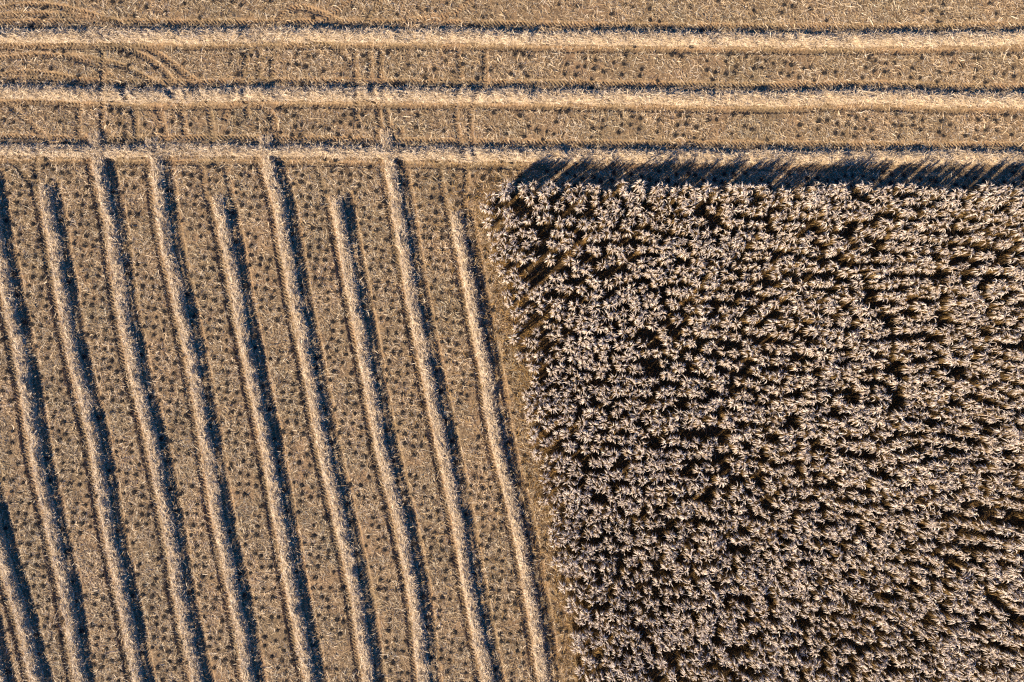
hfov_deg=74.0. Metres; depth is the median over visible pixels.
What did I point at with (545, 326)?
grass clump
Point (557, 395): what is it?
grass clump
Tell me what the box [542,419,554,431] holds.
grass clump
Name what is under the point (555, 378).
grass clump
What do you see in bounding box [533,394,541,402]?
grass clump
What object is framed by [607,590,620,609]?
grass clump
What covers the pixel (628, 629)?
grass clump
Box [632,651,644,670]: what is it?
grass clump
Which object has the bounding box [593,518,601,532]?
grass clump
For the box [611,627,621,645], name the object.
grass clump
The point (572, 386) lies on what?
grass clump
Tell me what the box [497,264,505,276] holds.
grass clump
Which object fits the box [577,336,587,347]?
grass clump
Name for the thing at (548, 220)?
grass clump
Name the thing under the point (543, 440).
grass clump
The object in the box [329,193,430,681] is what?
straw swath
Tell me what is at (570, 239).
grass clump
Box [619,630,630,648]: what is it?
grass clump
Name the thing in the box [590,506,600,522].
grass clump
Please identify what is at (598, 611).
grass clump
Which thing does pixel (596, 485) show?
grass clump
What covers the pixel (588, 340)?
grass clump
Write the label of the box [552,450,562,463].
grass clump
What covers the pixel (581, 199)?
grass clump
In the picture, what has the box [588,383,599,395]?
grass clump
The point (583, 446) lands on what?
grass clump
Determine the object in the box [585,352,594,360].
grass clump
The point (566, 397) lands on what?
grass clump
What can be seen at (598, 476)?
grass clump
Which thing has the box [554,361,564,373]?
grass clump
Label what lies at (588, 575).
grass clump
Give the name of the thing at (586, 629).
grass clump
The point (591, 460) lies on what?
grass clump
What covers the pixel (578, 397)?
grass clump
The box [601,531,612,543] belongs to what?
grass clump
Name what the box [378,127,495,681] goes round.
straw swath
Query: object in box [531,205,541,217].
grass clump
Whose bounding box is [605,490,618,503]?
grass clump
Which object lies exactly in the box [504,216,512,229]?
grass clump
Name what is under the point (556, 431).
grass clump
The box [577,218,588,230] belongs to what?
grass clump
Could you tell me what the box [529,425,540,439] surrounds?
grass clump
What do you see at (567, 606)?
grass clump
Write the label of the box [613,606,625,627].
grass clump
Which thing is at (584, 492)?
grass clump
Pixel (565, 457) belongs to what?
grass clump
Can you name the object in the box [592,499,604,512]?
grass clump
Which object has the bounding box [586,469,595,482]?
grass clump
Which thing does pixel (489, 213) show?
grass clump
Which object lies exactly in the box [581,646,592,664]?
grass clump
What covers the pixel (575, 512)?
grass clump
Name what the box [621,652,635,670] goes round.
grass clump
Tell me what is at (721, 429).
standing crop
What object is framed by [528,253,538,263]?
grass clump
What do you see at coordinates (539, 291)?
grass clump
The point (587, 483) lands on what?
grass clump
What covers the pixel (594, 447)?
grass clump
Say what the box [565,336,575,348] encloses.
grass clump
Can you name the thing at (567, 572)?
grass clump
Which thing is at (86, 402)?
straw swath
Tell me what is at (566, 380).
grass clump
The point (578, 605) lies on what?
grass clump
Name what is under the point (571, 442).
grass clump
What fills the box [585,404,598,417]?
grass clump
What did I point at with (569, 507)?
grass clump
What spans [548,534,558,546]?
grass clump
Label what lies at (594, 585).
grass clump
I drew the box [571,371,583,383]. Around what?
grass clump
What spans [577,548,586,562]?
grass clump
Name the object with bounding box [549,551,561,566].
grass clump
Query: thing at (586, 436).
grass clump
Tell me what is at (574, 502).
grass clump
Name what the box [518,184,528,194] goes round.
grass clump
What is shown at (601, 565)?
grass clump
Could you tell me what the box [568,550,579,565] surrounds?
grass clump
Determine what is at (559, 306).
grass clump
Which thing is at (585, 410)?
grass clump
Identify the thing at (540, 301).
grass clump
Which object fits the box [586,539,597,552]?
grass clump
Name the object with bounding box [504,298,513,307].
grass clump
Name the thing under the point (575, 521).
grass clump
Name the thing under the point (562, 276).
grass clump
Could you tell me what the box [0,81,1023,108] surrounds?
straw swath
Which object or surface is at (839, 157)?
straw swath
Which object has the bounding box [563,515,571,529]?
grass clump
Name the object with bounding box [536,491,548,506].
grass clump
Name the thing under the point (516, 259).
grass clump
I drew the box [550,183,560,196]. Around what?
grass clump
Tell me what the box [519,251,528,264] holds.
grass clump
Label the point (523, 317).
grass clump
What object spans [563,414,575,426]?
grass clump
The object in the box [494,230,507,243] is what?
grass clump
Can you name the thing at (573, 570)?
grass clump
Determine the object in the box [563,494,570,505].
grass clump
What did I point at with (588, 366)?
grass clump
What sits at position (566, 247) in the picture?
grass clump
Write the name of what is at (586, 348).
grass clump
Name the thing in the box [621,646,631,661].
grass clump
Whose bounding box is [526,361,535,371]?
grass clump
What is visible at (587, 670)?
grass clump
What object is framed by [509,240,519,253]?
grass clump
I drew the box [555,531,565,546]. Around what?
grass clump
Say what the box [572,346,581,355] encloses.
grass clump
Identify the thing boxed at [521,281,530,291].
grass clump
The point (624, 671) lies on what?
grass clump
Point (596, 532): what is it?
grass clump
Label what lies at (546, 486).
grass clump
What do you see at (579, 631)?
grass clump
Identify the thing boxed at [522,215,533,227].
grass clump
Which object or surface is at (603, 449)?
grass clump
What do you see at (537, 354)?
grass clump
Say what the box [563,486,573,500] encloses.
grass clump
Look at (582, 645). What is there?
grass clump
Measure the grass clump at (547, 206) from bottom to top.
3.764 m
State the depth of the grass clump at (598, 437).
65.75 m
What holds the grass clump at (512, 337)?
on the ground at (502, 388)
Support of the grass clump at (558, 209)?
on the ground at (502, 388)
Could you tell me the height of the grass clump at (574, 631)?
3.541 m
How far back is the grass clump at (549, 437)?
65.69 m
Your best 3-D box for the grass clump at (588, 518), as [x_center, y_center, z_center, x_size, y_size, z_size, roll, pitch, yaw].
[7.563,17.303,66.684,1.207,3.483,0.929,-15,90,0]
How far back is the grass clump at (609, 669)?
65.58 m
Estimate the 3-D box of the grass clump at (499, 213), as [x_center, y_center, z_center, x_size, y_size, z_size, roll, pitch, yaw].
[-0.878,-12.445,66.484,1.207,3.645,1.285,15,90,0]
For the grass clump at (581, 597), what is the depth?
65.61 m
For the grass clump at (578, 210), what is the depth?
65.66 m
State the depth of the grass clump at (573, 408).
65.67 m
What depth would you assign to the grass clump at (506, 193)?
65.05 m
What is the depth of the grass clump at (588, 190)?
65.81 m
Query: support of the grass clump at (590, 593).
on the ground at (502, 388)
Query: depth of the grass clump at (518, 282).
65.51 m
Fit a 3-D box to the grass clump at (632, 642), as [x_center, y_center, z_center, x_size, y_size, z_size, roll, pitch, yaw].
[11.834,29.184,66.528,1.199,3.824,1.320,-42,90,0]
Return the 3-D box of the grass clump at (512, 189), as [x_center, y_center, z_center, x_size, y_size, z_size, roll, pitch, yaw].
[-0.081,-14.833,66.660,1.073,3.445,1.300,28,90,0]
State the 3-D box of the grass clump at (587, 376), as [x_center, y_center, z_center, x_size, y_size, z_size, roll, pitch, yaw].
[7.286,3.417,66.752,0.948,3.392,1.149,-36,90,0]
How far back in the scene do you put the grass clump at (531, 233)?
65.59 m
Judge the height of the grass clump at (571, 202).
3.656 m
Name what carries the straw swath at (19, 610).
on the ground at (502, 388)
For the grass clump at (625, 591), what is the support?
on the ground at (502, 388)
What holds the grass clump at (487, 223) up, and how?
on the ground at (502, 388)
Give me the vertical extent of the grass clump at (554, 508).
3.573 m
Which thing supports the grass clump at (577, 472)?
on the ground at (502, 388)
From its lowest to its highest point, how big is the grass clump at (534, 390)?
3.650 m
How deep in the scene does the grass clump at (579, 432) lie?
65.35 m
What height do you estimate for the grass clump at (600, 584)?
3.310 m
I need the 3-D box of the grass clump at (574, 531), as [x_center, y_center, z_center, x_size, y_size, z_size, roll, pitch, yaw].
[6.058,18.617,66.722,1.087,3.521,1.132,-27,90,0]
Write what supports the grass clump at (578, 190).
on the ground at (502, 388)
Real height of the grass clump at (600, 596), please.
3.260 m
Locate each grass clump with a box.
[479,203,486,214]
[483,217,493,230]
[484,191,495,204]
[484,205,494,217]
[487,231,497,241]
[488,253,498,263]
[491,241,499,252]
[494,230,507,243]
[496,188,509,205]
[497,206,508,220]
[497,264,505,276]
[498,250,509,261]
[499,179,510,192]
[499,187,511,201]
[499,241,507,254]
[502,289,510,299]
[503,275,511,284]
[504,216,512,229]
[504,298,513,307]
[506,206,514,218]
[507,180,514,193]
[509,234,517,244]
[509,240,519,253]
[509,252,521,263]
[509,333,518,344]
[510,216,521,229]
[510,265,518,278]
[510,308,518,319]
[512,276,523,288]
[512,324,522,332]
[514,291,523,300]
[514,351,525,361]
[515,307,523,315]
[517,228,527,239]
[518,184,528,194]
[518,189,526,199]
[519,240,531,250]
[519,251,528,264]
[519,315,529,324]
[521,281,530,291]
[521,390,531,400]
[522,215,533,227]
[523,337,530,346]
[524,190,535,206]
[524,401,535,413]
[524,412,535,422]
[525,305,533,313]
[525,351,533,360]
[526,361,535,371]
[527,229,537,238]
[528,178,538,192]
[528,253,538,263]
[528,290,537,300]
[528,433,536,445]
[529,338,538,349]
[529,384,540,394]
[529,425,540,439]
[530,376,538,385]
[530,447,543,460]
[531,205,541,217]
[531,235,540,245]
[531,363,540,373]
[532,326,540,337]
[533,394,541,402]
[534,286,543,295]
[534,351,545,361]
[535,411,545,423]
[536,213,546,226]
[536,293,547,307]
[536,304,547,314]
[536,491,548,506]
[537,386,547,395]
[537,402,546,414]
[538,187,549,201]
[539,197,549,212]
[539,436,550,446]
[539,471,550,483]
[542,396,551,406]
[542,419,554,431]
[542,461,550,470]
[542,481,551,493]
[543,212,553,226]
[543,253,556,266]
[543,283,555,293]
[543,320,551,328]
[543,377,553,385]
[543,450,554,462]
[544,180,555,194]
[544,354,552,363]
[545,237,557,249]
[545,297,558,307]
[545,401,558,411]
[546,333,554,341]
[546,416,556,425]
[546,435,555,444]
[547,365,556,375]
[548,388,556,395]
[548,521,559,537]
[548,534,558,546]
[549,271,561,283]
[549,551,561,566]
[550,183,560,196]
[550,306,560,319]
[550,504,559,515]
[551,230,559,238]
[551,324,562,332]
[551,346,560,355]
[551,473,561,485]
[551,490,562,505]
[552,373,561,384]
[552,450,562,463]
[553,200,565,214]
[553,391,562,401]
[553,427,562,438]
[553,512,562,525]
[554,216,565,229]
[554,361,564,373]
[555,282,564,292]
[555,333,563,340]
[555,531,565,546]
[556,241,563,252]
[556,310,566,319]
[556,461,566,471]
[556,483,565,495]
[557,299,564,309]
[557,354,564,361]
[557,400,568,414]
[557,414,564,424]
[557,546,566,560]
[558,229,569,242]
[558,556,568,571]
[558,574,571,593]
[559,271,567,281]
[559,385,570,396]
[559,427,570,438]
[559,526,571,542]
[560,374,572,385]
[560,473,571,484]
[561,191,570,203]
[562,237,573,250]
[562,284,573,294]
[562,440,573,453]
[562,453,571,464]
[562,563,572,576]
[563,182,572,195]
[563,318,573,327]
[563,342,572,352]
[563,393,572,401]
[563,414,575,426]
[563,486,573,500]
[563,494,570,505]
[563,502,574,516]
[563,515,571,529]
[563,597,572,612]
[565,214,575,227]
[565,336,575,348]
[566,312,578,319]
[566,365,576,373]
[566,587,575,606]
[567,194,577,206]
[567,231,576,243]
[567,439,576,451]
[567,464,574,476]
[567,555,578,569]
[568,351,578,361]
[568,383,576,391]
[568,403,576,415]
[568,479,578,492]
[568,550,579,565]
[568,575,578,589]
[569,487,582,501]
[569,564,579,577]
[570,495,579,507]
[570,505,580,518]
[570,524,580,539]
[570,537,579,550]
[570,624,580,639]
[570,636,582,653]
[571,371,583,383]
[571,456,580,471]
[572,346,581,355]
[572,516,581,527]
[573,598,582,616]
[574,183,585,195]
[574,202,586,214]
[574,324,585,334]
[574,394,582,402]
[574,426,587,440]
[574,611,583,625]
[575,468,582,480]
[575,586,587,599]
[575,625,585,643]
[575,658,584,678]
[576,361,585,368]
[576,382,585,393]
[576,415,586,429]
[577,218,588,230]
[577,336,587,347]
[577,354,587,363]
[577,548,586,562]
[577,558,588,575]
[577,579,586,596]
[578,193,586,205]
[578,506,587,517]
[578,638,588,654]
[580,392,589,403]
[580,443,590,453]
[580,487,590,501]
[580,539,591,553]
[580,600,590,619]
[581,343,591,353]
[581,407,593,417]
[581,498,593,508]
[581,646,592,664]
[582,372,591,380]
[582,429,595,442]
[582,525,593,540]
[582,613,593,627]
[583,183,595,195]
[583,566,595,584]
[583,622,592,640]
[584,336,595,345]
[584,476,592,490]
[584,512,593,525]
[584,664,594,681]
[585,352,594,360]
[585,361,594,370]
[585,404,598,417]
[585,557,596,572]
[585,586,598,605]
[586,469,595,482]
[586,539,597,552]
[586,549,594,560]
[587,418,600,431]
[587,455,598,468]
[587,649,597,669]
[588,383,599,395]
[588,632,599,648]
[589,578,601,594]
[590,441,600,453]
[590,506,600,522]
[591,524,601,535]
[592,362,601,370]
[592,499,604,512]
[593,431,606,442]
[593,471,602,483]
[593,480,603,493]
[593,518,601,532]
[593,604,605,620]
[593,662,604,681]
[594,455,605,467]
[594,613,603,629]
[596,537,606,549]
[596,549,605,563]
[596,591,607,604]
[596,626,607,646]
[597,557,611,574]
[597,580,606,595]
[600,445,610,456]
[600,480,611,494]
[600,650,612,667]
[601,509,612,523]
[601,519,612,533]
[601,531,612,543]
[601,570,613,586]
[602,635,611,655]
[603,615,615,632]
[604,601,618,621]
[604,662,615,681]
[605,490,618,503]
[605,500,616,511]
[605,560,615,575]
[606,539,620,553]
[607,550,614,563]
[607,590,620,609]
[608,652,623,673]
[609,510,620,525]
[610,638,622,657]
[611,584,623,599]
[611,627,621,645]
[613,575,622,590]
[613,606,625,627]
[613,618,625,636]
[616,661,629,681]
[617,596,626,610]
[619,563,629,577]
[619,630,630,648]
[621,584,633,600]
[621,607,633,621]
[621,619,633,637]
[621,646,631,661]
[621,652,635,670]
[623,574,633,589]
[624,664,637,681]
[628,633,642,652]
[630,644,641,660]
[631,622,640,640]
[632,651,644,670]
[633,668,642,681]
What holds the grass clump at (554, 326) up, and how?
on the ground at (502, 388)
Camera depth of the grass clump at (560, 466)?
65.66 m
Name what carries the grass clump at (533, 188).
on the ground at (502, 388)
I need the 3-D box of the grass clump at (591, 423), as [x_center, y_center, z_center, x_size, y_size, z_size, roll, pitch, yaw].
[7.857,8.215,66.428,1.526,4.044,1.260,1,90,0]
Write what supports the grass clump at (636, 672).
on the ground at (502, 388)
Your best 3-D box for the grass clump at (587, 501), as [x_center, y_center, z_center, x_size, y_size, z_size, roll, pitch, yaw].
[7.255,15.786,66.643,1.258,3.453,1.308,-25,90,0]
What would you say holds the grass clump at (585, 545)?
on the ground at (502, 388)
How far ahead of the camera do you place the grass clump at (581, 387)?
65.74 m
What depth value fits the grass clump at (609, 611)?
65.69 m
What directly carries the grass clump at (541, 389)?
on the ground at (502, 388)
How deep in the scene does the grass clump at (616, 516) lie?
65.50 m
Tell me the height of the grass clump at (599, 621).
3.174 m
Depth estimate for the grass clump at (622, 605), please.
65.89 m
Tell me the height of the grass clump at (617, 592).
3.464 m
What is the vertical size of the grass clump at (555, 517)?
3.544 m
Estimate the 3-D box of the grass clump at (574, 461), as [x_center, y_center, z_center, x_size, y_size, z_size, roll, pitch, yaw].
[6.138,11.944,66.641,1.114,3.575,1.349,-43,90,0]
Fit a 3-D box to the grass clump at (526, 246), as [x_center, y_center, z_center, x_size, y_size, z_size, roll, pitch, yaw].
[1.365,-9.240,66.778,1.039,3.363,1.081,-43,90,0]
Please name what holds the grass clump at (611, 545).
on the ground at (502, 388)
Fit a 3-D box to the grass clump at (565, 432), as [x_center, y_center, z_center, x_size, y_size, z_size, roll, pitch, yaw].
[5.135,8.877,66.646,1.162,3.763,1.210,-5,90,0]
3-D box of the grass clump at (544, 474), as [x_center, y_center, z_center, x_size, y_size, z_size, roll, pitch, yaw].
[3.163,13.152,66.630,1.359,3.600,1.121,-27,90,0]
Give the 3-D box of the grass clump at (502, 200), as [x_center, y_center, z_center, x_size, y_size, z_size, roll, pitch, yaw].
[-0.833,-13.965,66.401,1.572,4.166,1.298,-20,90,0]
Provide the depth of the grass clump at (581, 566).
65.44 m
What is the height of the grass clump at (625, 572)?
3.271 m
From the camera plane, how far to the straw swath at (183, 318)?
67.68 m
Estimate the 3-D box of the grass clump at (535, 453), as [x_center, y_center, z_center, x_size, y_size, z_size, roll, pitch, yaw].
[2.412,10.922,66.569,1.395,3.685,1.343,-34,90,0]
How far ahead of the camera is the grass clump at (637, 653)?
65.66 m
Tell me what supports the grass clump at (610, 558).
on the ground at (502, 388)
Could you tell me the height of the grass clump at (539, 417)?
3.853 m
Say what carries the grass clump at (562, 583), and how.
on the ground at (502, 388)
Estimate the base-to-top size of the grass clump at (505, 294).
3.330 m
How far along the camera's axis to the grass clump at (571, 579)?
65.93 m
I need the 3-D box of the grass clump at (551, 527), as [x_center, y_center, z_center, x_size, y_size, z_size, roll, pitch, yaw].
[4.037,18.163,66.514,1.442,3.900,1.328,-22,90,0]
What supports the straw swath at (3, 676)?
on the ground at (502, 388)
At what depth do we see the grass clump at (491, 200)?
65.35 m
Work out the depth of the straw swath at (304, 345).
67.68 m
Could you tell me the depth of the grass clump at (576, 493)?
65.08 m
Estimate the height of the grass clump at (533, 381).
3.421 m
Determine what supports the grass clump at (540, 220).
on the ground at (502, 388)
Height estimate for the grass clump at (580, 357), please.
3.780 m
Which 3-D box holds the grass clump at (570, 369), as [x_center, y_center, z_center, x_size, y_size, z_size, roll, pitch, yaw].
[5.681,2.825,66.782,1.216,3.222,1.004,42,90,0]
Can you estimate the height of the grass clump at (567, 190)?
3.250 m
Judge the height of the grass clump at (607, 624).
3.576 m
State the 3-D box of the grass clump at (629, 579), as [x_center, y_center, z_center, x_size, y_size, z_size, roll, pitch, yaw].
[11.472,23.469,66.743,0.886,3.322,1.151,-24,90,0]
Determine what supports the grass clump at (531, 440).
on the ground at (502, 388)
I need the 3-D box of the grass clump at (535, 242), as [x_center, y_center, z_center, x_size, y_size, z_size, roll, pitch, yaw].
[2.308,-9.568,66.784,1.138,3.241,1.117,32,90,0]
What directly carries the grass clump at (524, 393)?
on the ground at (502, 388)
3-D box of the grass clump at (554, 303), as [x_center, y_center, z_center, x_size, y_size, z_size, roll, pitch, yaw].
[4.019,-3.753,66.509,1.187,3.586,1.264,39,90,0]
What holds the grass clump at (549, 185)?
on the ground at (502, 388)
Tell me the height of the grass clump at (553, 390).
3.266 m
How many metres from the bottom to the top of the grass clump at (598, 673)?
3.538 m
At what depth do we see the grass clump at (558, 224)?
65.33 m
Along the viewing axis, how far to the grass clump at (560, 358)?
65.83 m
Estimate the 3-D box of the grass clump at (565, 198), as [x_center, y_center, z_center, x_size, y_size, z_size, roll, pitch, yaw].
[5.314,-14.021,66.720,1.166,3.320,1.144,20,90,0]
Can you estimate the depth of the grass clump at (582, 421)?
65.59 m
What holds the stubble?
on the ground at (502, 388)
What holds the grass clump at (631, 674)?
on the ground at (502, 388)
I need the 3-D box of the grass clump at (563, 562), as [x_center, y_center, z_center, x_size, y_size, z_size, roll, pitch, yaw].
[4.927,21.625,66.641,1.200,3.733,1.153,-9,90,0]
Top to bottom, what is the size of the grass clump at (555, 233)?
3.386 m
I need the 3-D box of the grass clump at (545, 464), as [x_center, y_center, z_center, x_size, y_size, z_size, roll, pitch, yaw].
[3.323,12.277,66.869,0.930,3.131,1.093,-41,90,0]
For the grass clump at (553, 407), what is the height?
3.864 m
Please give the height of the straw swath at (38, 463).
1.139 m
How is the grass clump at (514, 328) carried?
on the ground at (502, 388)
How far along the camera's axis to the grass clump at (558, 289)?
65.74 m
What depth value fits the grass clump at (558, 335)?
65.80 m
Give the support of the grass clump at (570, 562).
on the ground at (502, 388)
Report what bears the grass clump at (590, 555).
on the ground at (502, 388)
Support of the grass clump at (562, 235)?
on the ground at (502, 388)
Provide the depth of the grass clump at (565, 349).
65.53 m
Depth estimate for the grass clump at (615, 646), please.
66.18 m
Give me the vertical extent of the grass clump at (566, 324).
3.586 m
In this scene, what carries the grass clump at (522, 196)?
on the ground at (502, 388)
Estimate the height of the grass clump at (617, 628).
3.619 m
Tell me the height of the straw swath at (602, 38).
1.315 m
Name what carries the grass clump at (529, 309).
on the ground at (502, 388)
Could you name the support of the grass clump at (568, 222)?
on the ground at (502, 388)
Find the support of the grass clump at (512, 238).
on the ground at (502, 388)
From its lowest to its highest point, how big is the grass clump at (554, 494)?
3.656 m
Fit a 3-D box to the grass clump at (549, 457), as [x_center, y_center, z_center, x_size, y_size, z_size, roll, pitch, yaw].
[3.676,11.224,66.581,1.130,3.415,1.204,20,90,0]
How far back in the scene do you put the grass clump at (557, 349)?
65.64 m
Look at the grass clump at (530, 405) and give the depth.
65.15 m
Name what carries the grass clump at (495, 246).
on the ground at (502, 388)
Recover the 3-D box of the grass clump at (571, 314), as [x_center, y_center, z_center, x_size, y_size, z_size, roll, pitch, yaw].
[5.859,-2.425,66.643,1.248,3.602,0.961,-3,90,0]
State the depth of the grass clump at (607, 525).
65.81 m
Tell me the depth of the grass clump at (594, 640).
66.01 m
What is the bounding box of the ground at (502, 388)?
[0,0,1023,681]
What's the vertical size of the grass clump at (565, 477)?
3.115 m
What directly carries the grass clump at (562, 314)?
on the ground at (502, 388)
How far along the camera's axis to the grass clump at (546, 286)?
65.57 m
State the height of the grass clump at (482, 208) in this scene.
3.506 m
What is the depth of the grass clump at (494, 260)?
65.69 m
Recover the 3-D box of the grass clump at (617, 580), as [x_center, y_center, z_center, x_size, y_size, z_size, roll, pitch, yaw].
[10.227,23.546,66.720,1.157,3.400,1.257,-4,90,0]
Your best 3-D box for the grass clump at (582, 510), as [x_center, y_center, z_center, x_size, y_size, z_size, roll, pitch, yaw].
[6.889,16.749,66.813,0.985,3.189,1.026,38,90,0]
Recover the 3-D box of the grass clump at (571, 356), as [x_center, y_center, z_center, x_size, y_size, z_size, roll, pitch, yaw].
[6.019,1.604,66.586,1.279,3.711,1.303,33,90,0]
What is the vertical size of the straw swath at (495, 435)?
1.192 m
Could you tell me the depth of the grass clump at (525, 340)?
65.66 m
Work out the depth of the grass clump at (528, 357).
65.79 m
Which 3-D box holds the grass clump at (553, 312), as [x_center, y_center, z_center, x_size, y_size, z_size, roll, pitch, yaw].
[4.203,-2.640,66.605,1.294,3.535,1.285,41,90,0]
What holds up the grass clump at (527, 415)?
on the ground at (502, 388)
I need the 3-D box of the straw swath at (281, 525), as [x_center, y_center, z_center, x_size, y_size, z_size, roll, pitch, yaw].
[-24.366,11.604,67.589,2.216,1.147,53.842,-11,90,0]
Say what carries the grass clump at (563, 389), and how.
on the ground at (502, 388)
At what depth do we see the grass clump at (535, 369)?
65.42 m
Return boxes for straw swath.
[0,24,1023,50]
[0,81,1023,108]
[0,140,1023,166]
[0,191,88,681]
[0,513,44,681]
[0,648,8,681]
[37,183,145,681]
[87,129,205,681]
[144,136,256,681]
[212,192,318,681]
[256,132,374,681]
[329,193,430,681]
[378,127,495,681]
[449,210,551,681]
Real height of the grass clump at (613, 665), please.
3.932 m
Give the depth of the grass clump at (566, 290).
65.81 m
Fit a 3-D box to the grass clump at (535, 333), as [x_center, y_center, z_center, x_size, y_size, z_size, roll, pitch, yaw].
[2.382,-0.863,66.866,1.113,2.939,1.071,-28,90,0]
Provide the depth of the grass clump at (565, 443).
65.35 m
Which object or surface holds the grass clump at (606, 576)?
on the ground at (502, 388)
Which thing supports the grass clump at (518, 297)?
on the ground at (502, 388)
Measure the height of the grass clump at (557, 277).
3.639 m
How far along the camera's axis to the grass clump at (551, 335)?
65.86 m
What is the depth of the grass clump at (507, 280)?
65.76 m
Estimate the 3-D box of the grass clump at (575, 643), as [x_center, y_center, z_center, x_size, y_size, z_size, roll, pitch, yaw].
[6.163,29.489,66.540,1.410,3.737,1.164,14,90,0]
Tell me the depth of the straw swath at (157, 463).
67.69 m
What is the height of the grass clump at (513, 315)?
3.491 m
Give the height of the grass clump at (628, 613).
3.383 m
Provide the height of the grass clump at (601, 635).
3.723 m
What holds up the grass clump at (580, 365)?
on the ground at (502, 388)
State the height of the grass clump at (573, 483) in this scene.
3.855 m
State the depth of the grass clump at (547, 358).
65.85 m
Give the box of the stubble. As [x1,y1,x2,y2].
[0,0,1023,681]
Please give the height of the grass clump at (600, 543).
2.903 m
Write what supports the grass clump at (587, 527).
on the ground at (502, 388)
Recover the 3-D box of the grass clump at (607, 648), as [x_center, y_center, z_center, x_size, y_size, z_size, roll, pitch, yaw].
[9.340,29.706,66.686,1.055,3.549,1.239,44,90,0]
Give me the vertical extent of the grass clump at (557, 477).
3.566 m
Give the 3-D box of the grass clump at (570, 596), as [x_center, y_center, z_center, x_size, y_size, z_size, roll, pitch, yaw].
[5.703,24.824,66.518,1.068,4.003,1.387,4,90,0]
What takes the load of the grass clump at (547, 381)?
on the ground at (502, 388)
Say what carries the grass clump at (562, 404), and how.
on the ground at (502, 388)
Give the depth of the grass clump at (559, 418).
65.70 m
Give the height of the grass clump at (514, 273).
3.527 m
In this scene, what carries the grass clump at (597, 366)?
on the ground at (502, 388)
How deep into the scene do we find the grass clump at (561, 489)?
65.89 m
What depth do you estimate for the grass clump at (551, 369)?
65.50 m
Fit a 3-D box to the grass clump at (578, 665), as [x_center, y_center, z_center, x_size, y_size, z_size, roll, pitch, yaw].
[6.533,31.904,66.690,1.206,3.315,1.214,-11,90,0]
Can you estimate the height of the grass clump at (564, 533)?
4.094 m
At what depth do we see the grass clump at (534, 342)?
65.58 m
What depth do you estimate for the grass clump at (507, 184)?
65.09 m
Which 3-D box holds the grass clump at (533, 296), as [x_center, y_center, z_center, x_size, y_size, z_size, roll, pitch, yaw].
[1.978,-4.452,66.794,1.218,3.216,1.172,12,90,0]
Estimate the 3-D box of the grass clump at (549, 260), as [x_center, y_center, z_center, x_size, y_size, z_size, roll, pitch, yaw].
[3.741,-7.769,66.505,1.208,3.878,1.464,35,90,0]
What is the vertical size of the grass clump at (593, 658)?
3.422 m
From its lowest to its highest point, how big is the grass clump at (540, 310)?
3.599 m
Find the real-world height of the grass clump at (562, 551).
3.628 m
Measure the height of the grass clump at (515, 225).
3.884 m
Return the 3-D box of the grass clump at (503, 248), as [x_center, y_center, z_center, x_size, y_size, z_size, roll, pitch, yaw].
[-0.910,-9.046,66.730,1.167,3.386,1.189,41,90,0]
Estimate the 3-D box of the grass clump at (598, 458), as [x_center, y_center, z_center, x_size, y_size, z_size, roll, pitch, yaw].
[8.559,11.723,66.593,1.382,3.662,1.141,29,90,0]
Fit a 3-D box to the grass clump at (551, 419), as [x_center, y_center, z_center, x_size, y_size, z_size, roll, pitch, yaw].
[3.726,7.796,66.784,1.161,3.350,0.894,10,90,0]
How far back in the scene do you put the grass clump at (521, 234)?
65.61 m
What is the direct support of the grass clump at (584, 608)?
on the ground at (502, 388)
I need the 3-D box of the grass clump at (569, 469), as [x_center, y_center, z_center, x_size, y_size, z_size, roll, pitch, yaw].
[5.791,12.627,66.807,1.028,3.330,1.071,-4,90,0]
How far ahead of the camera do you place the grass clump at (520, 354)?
65.56 m
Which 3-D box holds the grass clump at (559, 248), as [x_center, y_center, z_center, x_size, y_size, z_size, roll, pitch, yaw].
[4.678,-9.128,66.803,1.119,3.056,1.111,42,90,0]
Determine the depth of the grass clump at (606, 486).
65.56 m
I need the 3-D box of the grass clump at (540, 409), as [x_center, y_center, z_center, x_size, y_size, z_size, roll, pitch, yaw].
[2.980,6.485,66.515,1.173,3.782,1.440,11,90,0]
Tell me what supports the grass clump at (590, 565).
on the ground at (502, 388)
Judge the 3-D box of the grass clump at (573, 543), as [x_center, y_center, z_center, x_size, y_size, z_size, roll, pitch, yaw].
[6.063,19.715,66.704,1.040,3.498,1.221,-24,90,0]
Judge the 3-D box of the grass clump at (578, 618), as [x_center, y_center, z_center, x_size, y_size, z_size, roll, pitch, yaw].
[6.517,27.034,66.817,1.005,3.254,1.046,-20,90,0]
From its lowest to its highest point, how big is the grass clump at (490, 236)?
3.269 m
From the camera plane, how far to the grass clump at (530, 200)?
65.35 m
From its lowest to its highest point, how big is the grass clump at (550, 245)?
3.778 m
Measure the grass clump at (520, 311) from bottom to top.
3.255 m
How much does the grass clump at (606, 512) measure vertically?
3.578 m
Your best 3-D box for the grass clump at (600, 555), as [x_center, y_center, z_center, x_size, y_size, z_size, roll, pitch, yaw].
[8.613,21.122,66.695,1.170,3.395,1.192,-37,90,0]
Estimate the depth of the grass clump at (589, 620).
65.56 m
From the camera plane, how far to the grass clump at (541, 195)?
65.43 m
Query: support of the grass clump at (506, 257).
on the ground at (502, 388)
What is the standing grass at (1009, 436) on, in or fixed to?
on the ground at (502, 388)
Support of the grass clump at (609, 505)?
on the ground at (502, 388)
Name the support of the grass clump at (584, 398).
on the ground at (502, 388)

